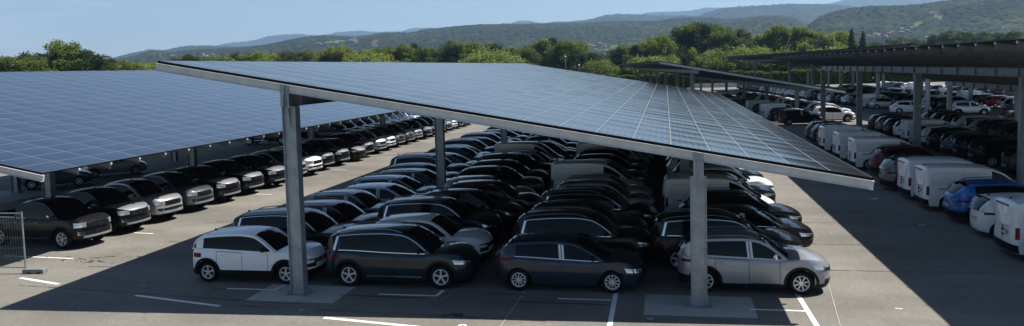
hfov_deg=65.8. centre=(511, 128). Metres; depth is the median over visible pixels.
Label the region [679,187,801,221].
parked car
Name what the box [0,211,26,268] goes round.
fence
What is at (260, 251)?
parked car
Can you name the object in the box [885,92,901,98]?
parked car
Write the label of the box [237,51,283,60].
broadleaf tree
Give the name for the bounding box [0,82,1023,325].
parking lot
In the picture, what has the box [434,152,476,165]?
parked car
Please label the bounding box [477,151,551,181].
parked car
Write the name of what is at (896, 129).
parked car
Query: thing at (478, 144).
parked car
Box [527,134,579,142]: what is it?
parked car
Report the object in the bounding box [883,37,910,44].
broadleaf tree
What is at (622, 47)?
broadleaf tree
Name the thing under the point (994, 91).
parked car
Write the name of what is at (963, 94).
delivery van
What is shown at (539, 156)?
parked car
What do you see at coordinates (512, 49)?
poplar tree
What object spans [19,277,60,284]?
stall marking
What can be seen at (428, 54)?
broadleaf tree
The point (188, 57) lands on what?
broadleaf tree
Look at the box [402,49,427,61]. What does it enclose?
broadleaf tree
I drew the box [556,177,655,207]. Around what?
parked car
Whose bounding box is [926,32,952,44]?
broadleaf tree
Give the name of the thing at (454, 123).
car
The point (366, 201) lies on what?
parked car
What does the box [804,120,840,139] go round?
parked car
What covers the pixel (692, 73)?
solar canopy
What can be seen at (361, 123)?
car
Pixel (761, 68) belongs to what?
bush
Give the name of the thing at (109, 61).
broadleaf tree
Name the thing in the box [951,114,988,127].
parked car
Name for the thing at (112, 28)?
sky
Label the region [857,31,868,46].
conifer tree
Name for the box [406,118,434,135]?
car
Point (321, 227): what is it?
parked car
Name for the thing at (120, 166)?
parked car
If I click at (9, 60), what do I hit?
broadleaf tree
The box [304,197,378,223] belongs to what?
parked car
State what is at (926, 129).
parked car
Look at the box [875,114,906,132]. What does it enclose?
parked car
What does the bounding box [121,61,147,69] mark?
broadleaf tree
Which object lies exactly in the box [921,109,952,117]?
parked car
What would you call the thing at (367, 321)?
stall marking
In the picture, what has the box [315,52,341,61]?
broadleaf tree
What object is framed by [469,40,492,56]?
broadleaf tree
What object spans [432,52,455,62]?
broadleaf tree
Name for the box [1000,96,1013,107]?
parked car
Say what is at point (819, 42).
broadleaf tree
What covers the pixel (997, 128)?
parked car
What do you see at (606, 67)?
bush
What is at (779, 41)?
poplar tree
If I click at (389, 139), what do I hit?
car
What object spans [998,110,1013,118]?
parked car
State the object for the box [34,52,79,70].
broadleaf tree
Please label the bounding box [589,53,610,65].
broadleaf tree
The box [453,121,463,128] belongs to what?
car
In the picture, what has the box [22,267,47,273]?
fence block
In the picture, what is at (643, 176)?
parked car
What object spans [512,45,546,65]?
broadleaf tree
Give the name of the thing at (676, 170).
parked car
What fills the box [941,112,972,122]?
parked car
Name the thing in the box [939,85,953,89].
parked car
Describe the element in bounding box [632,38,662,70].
broadleaf tree
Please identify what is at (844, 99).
parked car
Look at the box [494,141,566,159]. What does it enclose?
delivery van
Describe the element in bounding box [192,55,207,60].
broadleaf tree
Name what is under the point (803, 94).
delivery van
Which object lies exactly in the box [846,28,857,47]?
conifer tree
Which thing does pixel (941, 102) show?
parked car
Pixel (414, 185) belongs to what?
parked car
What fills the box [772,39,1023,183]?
solar canopy
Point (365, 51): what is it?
broadleaf tree
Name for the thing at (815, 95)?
parked car
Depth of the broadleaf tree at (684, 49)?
243.27 m
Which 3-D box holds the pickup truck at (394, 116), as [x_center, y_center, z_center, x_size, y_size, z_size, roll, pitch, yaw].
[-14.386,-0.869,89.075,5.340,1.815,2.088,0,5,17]
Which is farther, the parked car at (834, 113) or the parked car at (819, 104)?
the parked car at (819, 104)
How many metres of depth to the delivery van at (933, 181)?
32.70 m
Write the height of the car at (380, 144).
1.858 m
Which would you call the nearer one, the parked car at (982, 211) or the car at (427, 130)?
the parked car at (982, 211)
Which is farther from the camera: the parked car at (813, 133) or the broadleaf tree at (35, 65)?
the broadleaf tree at (35, 65)
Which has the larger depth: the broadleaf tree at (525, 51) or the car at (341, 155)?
the broadleaf tree at (525, 51)
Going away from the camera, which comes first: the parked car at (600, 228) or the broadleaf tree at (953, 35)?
the parked car at (600, 228)
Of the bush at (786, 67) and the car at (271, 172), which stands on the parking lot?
the car at (271, 172)
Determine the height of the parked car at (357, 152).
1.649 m
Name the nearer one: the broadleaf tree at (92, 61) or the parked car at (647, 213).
the parked car at (647, 213)
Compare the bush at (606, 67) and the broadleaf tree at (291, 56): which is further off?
the broadleaf tree at (291, 56)
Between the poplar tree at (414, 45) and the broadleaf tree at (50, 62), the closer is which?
the broadleaf tree at (50, 62)
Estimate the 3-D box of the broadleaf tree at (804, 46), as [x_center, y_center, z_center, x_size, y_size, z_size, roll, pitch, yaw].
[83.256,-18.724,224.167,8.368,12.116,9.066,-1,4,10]
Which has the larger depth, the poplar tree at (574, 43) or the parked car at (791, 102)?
the poplar tree at (574, 43)
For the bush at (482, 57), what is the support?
on the ground
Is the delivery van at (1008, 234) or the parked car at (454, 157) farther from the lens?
the parked car at (454, 157)
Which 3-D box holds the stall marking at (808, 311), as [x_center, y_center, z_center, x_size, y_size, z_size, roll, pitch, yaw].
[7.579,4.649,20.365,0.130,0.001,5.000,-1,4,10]
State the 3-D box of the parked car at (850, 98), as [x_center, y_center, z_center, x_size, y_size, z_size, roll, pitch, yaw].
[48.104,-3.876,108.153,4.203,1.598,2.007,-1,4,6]
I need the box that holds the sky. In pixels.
[0,0,840,58]
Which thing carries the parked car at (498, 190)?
on the parking lot
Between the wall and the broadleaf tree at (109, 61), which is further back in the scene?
the wall
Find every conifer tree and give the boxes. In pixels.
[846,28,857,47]
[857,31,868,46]
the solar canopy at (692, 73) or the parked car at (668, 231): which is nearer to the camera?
the parked car at (668, 231)
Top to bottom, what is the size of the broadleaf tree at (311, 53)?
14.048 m
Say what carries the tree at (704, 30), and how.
on the ground
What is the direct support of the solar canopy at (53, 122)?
on the parking lot
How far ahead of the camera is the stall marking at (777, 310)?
20.28 m
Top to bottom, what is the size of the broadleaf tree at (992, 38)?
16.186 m
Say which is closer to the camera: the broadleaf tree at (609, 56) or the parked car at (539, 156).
the parked car at (539, 156)
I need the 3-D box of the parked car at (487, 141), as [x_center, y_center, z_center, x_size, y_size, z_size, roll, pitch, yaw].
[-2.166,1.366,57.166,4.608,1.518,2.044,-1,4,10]
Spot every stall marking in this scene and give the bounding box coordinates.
[4,255,73,258]
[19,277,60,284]
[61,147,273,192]
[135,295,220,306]
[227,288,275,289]
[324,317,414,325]
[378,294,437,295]
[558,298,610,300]
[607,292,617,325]
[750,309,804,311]
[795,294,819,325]
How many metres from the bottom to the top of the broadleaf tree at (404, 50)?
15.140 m
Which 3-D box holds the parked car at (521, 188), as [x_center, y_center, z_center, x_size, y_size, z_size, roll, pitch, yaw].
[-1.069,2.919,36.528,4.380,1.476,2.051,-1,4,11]
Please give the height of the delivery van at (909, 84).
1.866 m
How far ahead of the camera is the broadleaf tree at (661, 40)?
240.92 m
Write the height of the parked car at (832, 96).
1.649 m
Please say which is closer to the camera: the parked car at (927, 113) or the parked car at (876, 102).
the parked car at (927, 113)
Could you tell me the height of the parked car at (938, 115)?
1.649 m
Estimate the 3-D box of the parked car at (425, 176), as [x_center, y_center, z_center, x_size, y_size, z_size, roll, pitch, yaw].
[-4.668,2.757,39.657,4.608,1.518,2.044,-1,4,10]
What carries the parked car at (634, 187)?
on the parking lot
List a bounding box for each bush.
[140,61,172,69]
[182,54,236,60]
[342,50,401,61]
[458,47,528,63]
[580,58,622,74]
[625,54,670,75]
[645,55,680,63]
[693,47,745,70]
[711,50,756,71]
[720,44,787,72]
[750,47,788,70]
[768,48,805,71]
[810,44,848,50]
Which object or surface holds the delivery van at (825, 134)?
on the parking lot
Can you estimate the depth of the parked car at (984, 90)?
121.89 m
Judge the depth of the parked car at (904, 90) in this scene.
123.99 m
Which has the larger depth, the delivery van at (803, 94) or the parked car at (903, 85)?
the parked car at (903, 85)
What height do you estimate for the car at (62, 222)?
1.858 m
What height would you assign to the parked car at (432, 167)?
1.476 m
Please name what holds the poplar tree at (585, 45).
on the ground
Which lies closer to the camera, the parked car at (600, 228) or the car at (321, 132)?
the parked car at (600, 228)
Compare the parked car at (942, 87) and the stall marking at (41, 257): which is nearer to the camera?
the stall marking at (41, 257)
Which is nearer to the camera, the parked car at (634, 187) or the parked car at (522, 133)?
the parked car at (634, 187)
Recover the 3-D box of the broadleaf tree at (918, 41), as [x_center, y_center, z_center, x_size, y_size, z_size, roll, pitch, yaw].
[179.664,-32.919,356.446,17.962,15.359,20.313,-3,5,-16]
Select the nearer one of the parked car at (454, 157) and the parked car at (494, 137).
the parked car at (454, 157)
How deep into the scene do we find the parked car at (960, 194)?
29.96 m
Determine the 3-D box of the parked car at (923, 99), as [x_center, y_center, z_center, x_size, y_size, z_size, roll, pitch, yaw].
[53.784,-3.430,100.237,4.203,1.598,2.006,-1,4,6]
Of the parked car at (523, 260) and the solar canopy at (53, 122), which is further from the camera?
the solar canopy at (53, 122)
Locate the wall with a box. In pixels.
[695,83,736,87]
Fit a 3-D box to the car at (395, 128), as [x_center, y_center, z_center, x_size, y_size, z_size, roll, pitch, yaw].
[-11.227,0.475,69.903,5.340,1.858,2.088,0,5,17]
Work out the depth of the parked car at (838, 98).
112.83 m
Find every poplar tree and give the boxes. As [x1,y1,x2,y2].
[409,41,417,48]
[505,46,516,55]
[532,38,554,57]
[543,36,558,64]
[555,40,580,69]
[577,40,594,70]
[670,25,694,64]
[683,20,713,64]
[685,47,699,66]
[750,32,774,53]
[766,24,795,71]
[787,26,819,51]
[799,29,827,47]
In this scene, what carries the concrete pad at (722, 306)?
on the parking lot
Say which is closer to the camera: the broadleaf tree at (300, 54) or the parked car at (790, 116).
the parked car at (790, 116)
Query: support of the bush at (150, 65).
on the ground
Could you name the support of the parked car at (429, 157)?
on the parking lot
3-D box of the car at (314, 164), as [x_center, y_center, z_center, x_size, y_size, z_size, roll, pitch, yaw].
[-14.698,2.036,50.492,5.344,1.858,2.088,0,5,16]
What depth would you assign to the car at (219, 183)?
39.98 m
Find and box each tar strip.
[340,294,415,297]
[512,301,606,304]
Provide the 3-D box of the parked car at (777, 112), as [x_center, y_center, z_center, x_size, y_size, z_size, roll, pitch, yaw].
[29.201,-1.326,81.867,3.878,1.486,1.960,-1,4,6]
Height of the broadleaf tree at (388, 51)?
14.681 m
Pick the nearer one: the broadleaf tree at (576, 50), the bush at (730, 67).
the bush at (730, 67)
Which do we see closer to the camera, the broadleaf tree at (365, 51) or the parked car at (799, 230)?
the parked car at (799, 230)
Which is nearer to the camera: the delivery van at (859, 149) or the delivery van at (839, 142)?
the delivery van at (859, 149)
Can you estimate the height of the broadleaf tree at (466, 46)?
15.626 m
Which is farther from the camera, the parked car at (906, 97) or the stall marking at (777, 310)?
the parked car at (906, 97)
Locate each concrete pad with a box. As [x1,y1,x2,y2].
[246,284,354,302]
[644,294,757,317]
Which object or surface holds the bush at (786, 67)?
on the ground
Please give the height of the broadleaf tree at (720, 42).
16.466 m
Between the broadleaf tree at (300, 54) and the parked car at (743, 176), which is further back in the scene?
the broadleaf tree at (300, 54)
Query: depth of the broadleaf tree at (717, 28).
242.90 m
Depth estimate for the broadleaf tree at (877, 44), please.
343.21 m
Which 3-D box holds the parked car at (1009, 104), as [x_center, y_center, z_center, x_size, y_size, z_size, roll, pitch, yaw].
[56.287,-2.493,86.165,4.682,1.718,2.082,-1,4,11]
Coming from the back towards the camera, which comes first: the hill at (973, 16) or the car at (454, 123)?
the hill at (973, 16)
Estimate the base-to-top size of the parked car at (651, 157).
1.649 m
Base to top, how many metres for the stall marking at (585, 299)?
0.001 m
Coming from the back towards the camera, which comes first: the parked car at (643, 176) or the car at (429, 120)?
the car at (429, 120)
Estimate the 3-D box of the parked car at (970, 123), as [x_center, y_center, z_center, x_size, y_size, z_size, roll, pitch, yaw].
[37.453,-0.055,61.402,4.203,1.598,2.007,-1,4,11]
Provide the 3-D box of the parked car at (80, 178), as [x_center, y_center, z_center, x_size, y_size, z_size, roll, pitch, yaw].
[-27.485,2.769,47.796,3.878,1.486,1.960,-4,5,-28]
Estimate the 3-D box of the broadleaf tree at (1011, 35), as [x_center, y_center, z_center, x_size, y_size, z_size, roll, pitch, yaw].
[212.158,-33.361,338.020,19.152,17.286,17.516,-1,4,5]
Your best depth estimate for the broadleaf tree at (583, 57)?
227.39 m
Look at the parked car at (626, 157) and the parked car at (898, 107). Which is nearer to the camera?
the parked car at (626, 157)
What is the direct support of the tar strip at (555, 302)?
on the parking lot
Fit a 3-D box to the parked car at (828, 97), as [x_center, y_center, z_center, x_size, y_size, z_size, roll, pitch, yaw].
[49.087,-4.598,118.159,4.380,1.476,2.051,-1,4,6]
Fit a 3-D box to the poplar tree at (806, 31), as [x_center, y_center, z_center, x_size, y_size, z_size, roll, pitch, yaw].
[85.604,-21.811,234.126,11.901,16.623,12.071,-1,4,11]
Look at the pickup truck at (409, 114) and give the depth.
93.01 m
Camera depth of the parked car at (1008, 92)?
113.67 m
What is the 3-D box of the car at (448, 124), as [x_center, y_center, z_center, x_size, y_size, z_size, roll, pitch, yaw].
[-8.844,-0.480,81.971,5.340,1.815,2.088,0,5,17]
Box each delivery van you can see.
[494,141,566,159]
[550,159,643,188]
[576,142,649,161]
[662,173,773,211]
[745,99,771,110]
[759,102,792,119]
[770,87,775,93]
[801,89,810,98]
[818,125,867,150]
[832,130,886,158]
[847,136,911,169]
[862,93,887,107]
[897,156,975,195]
[900,118,951,142]
[907,82,924,87]
[914,163,1012,209]
[956,90,984,99]
[993,195,1023,254]
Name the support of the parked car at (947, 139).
on the parking lot
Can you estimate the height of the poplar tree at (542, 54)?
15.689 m
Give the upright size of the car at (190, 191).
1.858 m
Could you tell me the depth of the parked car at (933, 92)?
113.81 m
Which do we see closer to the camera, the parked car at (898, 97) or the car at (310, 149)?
the car at (310, 149)
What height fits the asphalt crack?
0.001 m
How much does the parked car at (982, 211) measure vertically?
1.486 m
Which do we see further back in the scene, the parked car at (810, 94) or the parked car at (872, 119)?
the parked car at (810, 94)
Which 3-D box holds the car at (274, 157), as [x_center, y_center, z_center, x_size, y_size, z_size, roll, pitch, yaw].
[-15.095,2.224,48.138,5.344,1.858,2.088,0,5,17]
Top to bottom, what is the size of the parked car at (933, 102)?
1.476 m
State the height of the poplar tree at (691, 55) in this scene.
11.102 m
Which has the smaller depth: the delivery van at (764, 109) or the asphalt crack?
the asphalt crack
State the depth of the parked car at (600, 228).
25.14 m
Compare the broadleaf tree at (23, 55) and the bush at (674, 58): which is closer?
the broadleaf tree at (23, 55)
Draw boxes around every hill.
[0,0,946,58]
[106,15,808,63]
[110,3,854,58]
[122,0,1023,62]
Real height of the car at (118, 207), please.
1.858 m
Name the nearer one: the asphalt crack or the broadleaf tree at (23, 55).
the asphalt crack
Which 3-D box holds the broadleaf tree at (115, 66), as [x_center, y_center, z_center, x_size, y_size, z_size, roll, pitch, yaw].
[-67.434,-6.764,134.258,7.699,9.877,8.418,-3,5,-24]
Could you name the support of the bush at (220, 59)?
on the ground
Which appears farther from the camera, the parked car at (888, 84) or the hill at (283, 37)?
the hill at (283, 37)
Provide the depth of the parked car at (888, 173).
38.15 m
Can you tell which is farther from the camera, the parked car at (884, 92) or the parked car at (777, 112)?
the parked car at (884, 92)
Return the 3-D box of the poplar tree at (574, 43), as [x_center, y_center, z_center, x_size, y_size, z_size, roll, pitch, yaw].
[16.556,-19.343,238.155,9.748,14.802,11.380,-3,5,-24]
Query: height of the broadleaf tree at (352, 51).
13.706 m
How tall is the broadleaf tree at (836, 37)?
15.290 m
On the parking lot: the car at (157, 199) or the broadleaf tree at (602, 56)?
the car at (157, 199)
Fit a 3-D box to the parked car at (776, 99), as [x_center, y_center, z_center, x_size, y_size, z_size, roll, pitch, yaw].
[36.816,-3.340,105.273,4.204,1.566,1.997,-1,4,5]
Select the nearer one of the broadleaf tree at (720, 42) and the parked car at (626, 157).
the parked car at (626, 157)
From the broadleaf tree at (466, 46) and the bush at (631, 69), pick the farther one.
the broadleaf tree at (466, 46)
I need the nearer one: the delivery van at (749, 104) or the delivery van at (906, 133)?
the delivery van at (906, 133)
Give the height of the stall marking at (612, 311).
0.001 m
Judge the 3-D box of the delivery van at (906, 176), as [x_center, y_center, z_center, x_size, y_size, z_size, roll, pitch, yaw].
[19.875,2.211,35.716,4.444,1.891,2.057,-1,4,10]
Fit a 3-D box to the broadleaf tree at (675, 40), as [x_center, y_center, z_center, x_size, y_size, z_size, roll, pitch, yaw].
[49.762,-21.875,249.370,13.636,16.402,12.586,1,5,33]
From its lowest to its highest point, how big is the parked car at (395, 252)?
1.718 m
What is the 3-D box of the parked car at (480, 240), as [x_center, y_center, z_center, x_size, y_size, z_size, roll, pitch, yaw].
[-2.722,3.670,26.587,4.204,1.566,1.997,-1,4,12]
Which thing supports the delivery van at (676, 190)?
on the parking lot
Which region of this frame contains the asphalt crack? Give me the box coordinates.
[23,175,992,320]
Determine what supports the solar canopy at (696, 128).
on the parking lot
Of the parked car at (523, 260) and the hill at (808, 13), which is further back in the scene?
the hill at (808, 13)
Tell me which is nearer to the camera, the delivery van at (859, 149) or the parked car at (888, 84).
the delivery van at (859, 149)
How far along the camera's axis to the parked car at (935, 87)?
138.61 m
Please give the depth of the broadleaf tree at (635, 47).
243.18 m
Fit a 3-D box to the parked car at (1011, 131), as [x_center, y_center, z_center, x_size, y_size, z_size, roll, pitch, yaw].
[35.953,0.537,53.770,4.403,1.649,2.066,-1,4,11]
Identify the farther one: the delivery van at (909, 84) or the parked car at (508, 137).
the delivery van at (909, 84)
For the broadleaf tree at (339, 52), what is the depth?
238.60 m
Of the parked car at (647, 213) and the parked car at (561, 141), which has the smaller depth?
the parked car at (647, 213)
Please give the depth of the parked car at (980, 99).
100.33 m
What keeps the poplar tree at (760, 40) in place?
on the ground
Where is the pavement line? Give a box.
[441,282,840,325]
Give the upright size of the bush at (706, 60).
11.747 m
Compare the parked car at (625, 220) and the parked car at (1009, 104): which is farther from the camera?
the parked car at (1009, 104)
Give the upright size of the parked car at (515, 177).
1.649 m
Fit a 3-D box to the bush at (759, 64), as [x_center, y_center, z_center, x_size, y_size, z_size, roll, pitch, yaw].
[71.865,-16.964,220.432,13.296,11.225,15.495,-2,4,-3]
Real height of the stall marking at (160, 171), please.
0.001 m
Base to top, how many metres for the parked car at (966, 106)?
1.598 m
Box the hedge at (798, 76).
[603,69,943,87]
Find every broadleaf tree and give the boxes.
[0,54,37,71]
[0,59,13,71]
[3,51,53,71]
[14,57,57,71]
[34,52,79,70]
[42,39,91,70]
[64,49,110,70]
[94,62,127,70]
[98,58,117,70]
[112,59,145,70]
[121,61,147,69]
[169,54,200,67]
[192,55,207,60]
[229,52,252,60]
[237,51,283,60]
[269,50,305,61]
[294,50,320,61]
[299,49,326,61]
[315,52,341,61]
[323,44,357,61]
[338,50,364,60]
[352,47,379,59]
[372,46,406,60]
[384,44,424,61]
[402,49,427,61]
[416,45,444,62]
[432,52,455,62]
[433,40,468,62]
[448,41,476,62]
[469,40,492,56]
[482,43,502,57]
[495,47,513,60]
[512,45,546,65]
[525,40,549,65]
[543,41,576,69]
[559,45,589,69]
[571,50,601,73]
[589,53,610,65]
[604,48,628,74]
[611,44,640,75]
[626,44,654,75]
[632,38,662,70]
[646,32,683,63]
[668,34,684,59]
[669,21,710,64]
[695,22,732,53]
[704,31,737,69]
[712,27,741,50]
[731,27,753,49]
[732,38,758,69]
[764,25,788,49]
[779,26,806,51]
[795,41,821,69]
[806,36,835,49]
[822,29,849,47]
[867,42,887,46]
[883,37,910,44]
[896,39,911,44]
[900,38,926,44]
[917,41,936,45]
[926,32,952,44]
[932,31,966,44]
[940,30,972,44]
[957,31,993,42]
[972,34,1000,42]
[994,31,1023,40]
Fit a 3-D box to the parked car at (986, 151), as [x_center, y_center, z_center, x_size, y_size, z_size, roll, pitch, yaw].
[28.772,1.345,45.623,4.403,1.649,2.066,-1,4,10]
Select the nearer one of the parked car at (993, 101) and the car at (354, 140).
the car at (354, 140)
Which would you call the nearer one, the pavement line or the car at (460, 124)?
the pavement line
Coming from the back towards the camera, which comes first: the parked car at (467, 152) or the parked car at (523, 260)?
the parked car at (467, 152)
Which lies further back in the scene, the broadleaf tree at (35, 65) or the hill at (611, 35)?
the hill at (611, 35)
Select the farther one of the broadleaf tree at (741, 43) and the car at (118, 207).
the broadleaf tree at (741, 43)
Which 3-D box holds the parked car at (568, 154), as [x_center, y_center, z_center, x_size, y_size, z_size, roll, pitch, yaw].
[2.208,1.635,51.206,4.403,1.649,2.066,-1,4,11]
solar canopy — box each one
[0,70,422,196]
[154,61,874,308]
[618,61,845,108]
[727,44,972,110]
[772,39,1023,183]
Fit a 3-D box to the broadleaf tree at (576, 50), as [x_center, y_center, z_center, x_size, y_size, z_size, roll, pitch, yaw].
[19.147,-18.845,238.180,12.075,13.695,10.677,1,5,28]
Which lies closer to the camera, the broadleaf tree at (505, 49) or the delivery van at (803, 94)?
the delivery van at (803, 94)
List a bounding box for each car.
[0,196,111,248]
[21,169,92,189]
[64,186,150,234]
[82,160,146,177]
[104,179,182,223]
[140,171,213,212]
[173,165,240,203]
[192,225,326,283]
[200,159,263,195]
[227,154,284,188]
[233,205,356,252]
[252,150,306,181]
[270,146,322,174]
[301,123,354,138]
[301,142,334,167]
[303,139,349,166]
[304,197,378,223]
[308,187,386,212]
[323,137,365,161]
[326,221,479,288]
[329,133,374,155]
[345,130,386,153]
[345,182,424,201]
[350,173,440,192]
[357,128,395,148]
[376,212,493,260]
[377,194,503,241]
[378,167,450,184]
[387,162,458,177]
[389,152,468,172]
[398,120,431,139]
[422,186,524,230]
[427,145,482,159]
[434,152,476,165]
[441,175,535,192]
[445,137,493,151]
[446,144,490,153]
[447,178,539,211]
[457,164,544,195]
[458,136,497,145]
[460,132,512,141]
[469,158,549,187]
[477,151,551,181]
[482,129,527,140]
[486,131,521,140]
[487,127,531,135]
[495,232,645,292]
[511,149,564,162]
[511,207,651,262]
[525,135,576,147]
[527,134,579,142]
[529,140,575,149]
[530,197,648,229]
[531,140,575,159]
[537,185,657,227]
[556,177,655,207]
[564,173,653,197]
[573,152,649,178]
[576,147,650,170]
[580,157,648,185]
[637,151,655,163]
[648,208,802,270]
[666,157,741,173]
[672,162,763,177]
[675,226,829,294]
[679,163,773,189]
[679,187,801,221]
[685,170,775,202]
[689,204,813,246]
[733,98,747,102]
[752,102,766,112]
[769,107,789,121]
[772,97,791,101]
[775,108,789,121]
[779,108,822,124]
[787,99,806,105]
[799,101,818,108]
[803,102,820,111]
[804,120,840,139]
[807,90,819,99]
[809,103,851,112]
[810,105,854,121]
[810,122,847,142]
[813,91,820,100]
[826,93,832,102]
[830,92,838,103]
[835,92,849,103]
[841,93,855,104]
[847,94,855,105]
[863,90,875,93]
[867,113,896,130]
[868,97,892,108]
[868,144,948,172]
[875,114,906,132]
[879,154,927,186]
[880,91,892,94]
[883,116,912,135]
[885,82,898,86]
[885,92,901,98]
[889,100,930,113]
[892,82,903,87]
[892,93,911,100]
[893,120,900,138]
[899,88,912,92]
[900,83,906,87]
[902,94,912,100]
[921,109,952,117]
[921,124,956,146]
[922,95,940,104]
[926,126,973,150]
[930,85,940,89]
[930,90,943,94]
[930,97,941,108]
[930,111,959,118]
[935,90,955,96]
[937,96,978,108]
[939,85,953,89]
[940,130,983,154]
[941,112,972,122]
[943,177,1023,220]
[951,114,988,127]
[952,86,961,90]
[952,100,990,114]
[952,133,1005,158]
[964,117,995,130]
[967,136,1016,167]
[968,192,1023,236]
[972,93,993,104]
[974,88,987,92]
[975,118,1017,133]
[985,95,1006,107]
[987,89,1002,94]
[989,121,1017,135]
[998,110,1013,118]
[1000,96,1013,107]
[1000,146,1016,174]
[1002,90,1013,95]
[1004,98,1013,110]
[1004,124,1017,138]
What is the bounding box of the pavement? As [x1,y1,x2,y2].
[0,191,57,202]
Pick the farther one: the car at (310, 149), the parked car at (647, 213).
the car at (310, 149)
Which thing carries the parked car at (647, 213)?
on the parking lot
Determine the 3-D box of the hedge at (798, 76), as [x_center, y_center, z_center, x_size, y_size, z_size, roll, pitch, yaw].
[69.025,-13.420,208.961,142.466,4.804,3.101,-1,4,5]
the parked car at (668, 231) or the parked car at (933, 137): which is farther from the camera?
the parked car at (933, 137)
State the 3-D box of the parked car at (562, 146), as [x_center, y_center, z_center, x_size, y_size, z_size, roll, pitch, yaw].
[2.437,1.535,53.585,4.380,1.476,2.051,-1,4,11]
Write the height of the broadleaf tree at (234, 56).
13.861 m
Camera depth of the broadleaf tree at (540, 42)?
240.82 m
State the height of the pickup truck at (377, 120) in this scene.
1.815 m
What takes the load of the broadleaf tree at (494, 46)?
on the ground
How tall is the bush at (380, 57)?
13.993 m
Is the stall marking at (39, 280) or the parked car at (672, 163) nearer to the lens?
the stall marking at (39, 280)
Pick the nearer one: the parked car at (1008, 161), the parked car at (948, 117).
the parked car at (1008, 161)
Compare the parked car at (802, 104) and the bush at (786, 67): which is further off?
the bush at (786, 67)
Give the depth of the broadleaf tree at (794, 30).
232.64 m
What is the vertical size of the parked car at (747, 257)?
1.598 m
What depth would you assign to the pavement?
44.42 m
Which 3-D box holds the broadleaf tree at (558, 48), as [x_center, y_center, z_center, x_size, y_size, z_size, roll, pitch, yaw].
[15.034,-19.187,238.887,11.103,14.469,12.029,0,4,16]
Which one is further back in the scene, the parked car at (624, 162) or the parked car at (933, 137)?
the parked car at (933, 137)
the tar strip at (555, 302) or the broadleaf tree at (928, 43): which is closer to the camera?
the tar strip at (555, 302)
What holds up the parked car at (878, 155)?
on the parking lot

